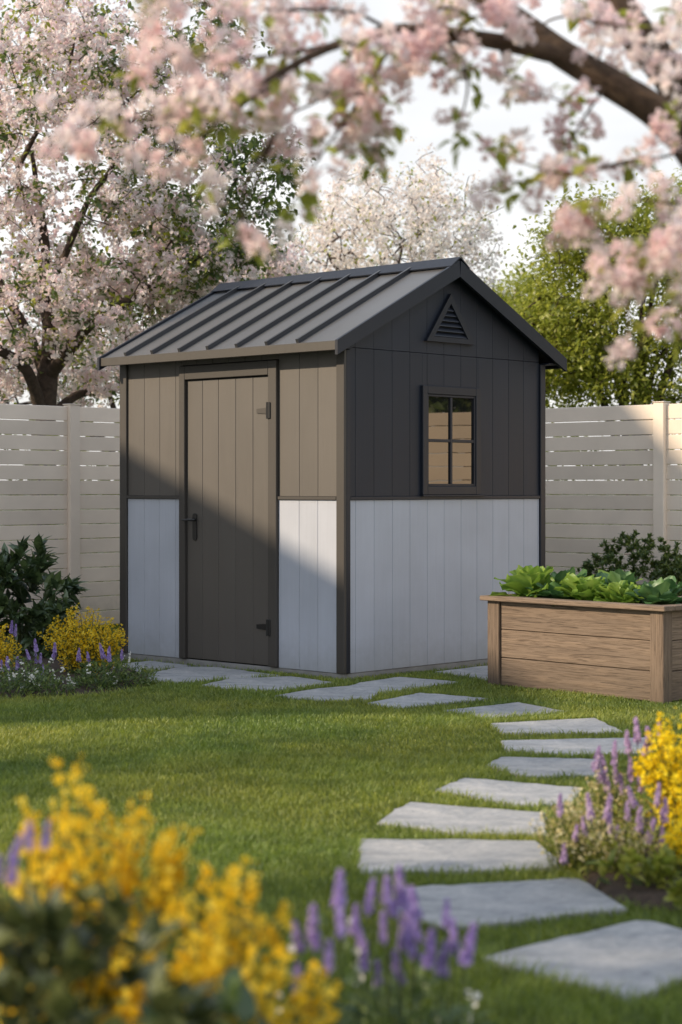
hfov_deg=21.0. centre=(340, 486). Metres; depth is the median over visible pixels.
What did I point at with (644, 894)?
soil bed
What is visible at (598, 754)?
salvia plant
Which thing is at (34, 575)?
shrub
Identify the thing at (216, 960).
yellow flower bush
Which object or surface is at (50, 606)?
shrub
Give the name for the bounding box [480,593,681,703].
raised planter
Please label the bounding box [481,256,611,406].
tree
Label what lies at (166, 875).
yellow flower bush
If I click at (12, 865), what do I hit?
salvia plant
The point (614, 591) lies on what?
lettuce plant
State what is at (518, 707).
stepping stone
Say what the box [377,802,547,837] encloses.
stepping stone
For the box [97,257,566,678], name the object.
garden shed
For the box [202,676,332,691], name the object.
stepping stone
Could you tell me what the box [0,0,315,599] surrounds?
cherry tree
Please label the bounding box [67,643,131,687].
salvia plant
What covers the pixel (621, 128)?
sky
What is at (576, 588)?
lettuce plant
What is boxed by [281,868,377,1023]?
salvia plant
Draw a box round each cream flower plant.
[527,794,602,874]
[565,810,649,875]
[566,766,648,838]
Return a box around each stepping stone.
[125,661,190,671]
[149,666,277,683]
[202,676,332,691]
[275,685,375,702]
[335,677,458,694]
[358,839,564,876]
[369,693,487,709]
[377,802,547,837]
[397,878,627,932]
[435,666,487,681]
[435,778,582,808]
[447,702,560,718]
[483,920,681,1005]
[486,757,601,779]
[490,718,621,735]
[501,737,651,756]
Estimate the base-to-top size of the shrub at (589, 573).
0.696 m
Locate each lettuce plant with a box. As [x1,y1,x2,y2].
[489,565,558,597]
[552,572,606,606]
[592,580,643,603]
[598,570,643,580]
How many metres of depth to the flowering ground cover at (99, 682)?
11.20 m
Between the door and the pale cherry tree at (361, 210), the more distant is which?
the pale cherry tree at (361, 210)
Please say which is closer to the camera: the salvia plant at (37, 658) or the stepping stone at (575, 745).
the stepping stone at (575, 745)
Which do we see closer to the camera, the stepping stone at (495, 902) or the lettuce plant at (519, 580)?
the stepping stone at (495, 902)
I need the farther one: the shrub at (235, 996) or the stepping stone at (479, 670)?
the stepping stone at (479, 670)
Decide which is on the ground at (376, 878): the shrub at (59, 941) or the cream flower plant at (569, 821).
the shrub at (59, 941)
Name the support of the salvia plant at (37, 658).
on the soil bed at (55, 665)
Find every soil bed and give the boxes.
[0,633,148,698]
[581,809,681,910]
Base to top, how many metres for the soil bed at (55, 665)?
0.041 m
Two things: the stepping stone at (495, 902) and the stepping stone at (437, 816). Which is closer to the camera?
the stepping stone at (495, 902)
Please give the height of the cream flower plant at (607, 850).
0.237 m
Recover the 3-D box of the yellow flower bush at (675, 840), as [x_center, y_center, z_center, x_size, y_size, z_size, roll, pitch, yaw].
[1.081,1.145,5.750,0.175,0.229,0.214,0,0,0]
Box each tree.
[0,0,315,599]
[0,229,325,451]
[33,0,681,370]
[261,136,511,293]
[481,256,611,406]
[504,160,681,569]
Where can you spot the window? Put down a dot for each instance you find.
(450, 416)
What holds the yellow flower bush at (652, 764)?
on the soil bed at (644, 894)
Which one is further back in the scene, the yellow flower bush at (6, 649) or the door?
the door
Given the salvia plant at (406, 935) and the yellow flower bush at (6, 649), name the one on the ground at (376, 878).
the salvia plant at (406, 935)
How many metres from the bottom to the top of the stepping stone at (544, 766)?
0.041 m
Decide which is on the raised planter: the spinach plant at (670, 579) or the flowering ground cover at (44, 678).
the spinach plant at (670, 579)
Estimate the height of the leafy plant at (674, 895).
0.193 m
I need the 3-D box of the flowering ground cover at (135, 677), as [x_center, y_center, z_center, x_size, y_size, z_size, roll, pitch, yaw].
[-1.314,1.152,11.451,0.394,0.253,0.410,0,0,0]
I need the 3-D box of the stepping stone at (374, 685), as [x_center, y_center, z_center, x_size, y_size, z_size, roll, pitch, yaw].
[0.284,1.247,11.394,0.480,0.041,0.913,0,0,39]
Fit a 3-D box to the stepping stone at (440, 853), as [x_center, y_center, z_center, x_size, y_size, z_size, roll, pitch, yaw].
[0.396,1.248,6.147,0.687,0.041,0.554,0,0,0]
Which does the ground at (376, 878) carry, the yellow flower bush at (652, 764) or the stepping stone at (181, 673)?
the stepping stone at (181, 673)
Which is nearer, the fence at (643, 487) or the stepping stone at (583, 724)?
the stepping stone at (583, 724)
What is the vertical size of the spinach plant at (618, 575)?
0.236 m
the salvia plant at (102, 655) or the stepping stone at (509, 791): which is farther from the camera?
the salvia plant at (102, 655)
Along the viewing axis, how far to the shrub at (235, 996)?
2.81 m
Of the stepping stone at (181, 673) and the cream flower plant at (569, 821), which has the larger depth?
the stepping stone at (181, 673)
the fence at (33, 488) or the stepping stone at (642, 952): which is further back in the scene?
the fence at (33, 488)
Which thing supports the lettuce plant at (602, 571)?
on the raised planter
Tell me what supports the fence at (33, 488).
on the ground at (376, 878)
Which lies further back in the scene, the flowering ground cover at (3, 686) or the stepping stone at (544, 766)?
the flowering ground cover at (3, 686)
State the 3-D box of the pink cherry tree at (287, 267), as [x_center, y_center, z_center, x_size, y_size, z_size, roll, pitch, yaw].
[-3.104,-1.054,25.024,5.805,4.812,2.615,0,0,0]
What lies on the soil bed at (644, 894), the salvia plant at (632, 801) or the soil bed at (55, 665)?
the salvia plant at (632, 801)
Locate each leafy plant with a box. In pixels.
[585,843,681,888]
[663,878,681,910]
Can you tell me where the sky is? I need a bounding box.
[0,0,681,480]
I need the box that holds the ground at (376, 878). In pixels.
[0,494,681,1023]
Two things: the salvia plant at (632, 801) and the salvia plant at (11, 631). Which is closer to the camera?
the salvia plant at (632, 801)
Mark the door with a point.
(227, 519)
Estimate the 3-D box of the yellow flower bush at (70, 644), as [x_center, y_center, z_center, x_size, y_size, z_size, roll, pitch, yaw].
[-1.693,1.010,11.990,0.597,0.498,0.511,0,0,0]
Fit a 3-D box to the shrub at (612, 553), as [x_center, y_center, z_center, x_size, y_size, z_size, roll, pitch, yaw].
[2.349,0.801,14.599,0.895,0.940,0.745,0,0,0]
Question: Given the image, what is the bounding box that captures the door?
[182,376,269,664]
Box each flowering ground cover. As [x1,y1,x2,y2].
[0,659,41,696]
[18,658,77,695]
[65,664,120,690]
[102,651,158,688]
[269,914,389,1023]
[423,989,501,1023]
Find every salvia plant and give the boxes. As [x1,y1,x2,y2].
[0,639,56,684]
[0,819,50,1022]
[1,620,26,662]
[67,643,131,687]
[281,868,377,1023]
[316,864,495,1023]
[556,782,676,875]
[577,716,674,841]
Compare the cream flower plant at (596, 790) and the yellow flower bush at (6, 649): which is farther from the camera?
the yellow flower bush at (6, 649)
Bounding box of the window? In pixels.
[420,385,484,496]
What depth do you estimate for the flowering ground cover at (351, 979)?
3.75 m
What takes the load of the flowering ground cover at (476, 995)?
on the ground at (376, 878)
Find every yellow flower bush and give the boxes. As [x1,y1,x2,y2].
[0,624,21,673]
[0,754,227,1023]
[37,602,127,673]
[98,855,341,1023]
[632,706,681,842]
[657,814,681,874]
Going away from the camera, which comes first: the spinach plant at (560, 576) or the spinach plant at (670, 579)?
the spinach plant at (670, 579)
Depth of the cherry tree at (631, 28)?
4.45 m
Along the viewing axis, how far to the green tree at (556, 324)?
22.05 m
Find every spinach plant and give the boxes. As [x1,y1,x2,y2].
[525,581,574,599]
[548,567,595,584]
[596,569,641,585]
[625,577,681,604]
[634,575,681,602]
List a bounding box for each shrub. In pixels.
[0,534,90,654]
[0,874,225,1023]
[31,589,83,657]
[124,963,267,1023]
[575,559,604,576]
[580,529,681,580]
[650,541,681,595]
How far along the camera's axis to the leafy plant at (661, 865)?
5.59 m
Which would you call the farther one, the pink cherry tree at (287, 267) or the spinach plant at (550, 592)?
the pink cherry tree at (287, 267)
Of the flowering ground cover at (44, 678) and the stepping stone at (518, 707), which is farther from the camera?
the flowering ground cover at (44, 678)
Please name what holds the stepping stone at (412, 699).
on the ground at (376, 878)
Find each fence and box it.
[0,404,119,626]
[545,401,681,584]
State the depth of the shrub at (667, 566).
14.23 m
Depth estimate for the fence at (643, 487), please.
15.46 m
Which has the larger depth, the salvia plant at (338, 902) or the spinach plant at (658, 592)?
the spinach plant at (658, 592)
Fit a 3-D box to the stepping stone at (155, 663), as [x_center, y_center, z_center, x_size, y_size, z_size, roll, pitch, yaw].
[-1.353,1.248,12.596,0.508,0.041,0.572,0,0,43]
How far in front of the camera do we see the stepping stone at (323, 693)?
10.91 m

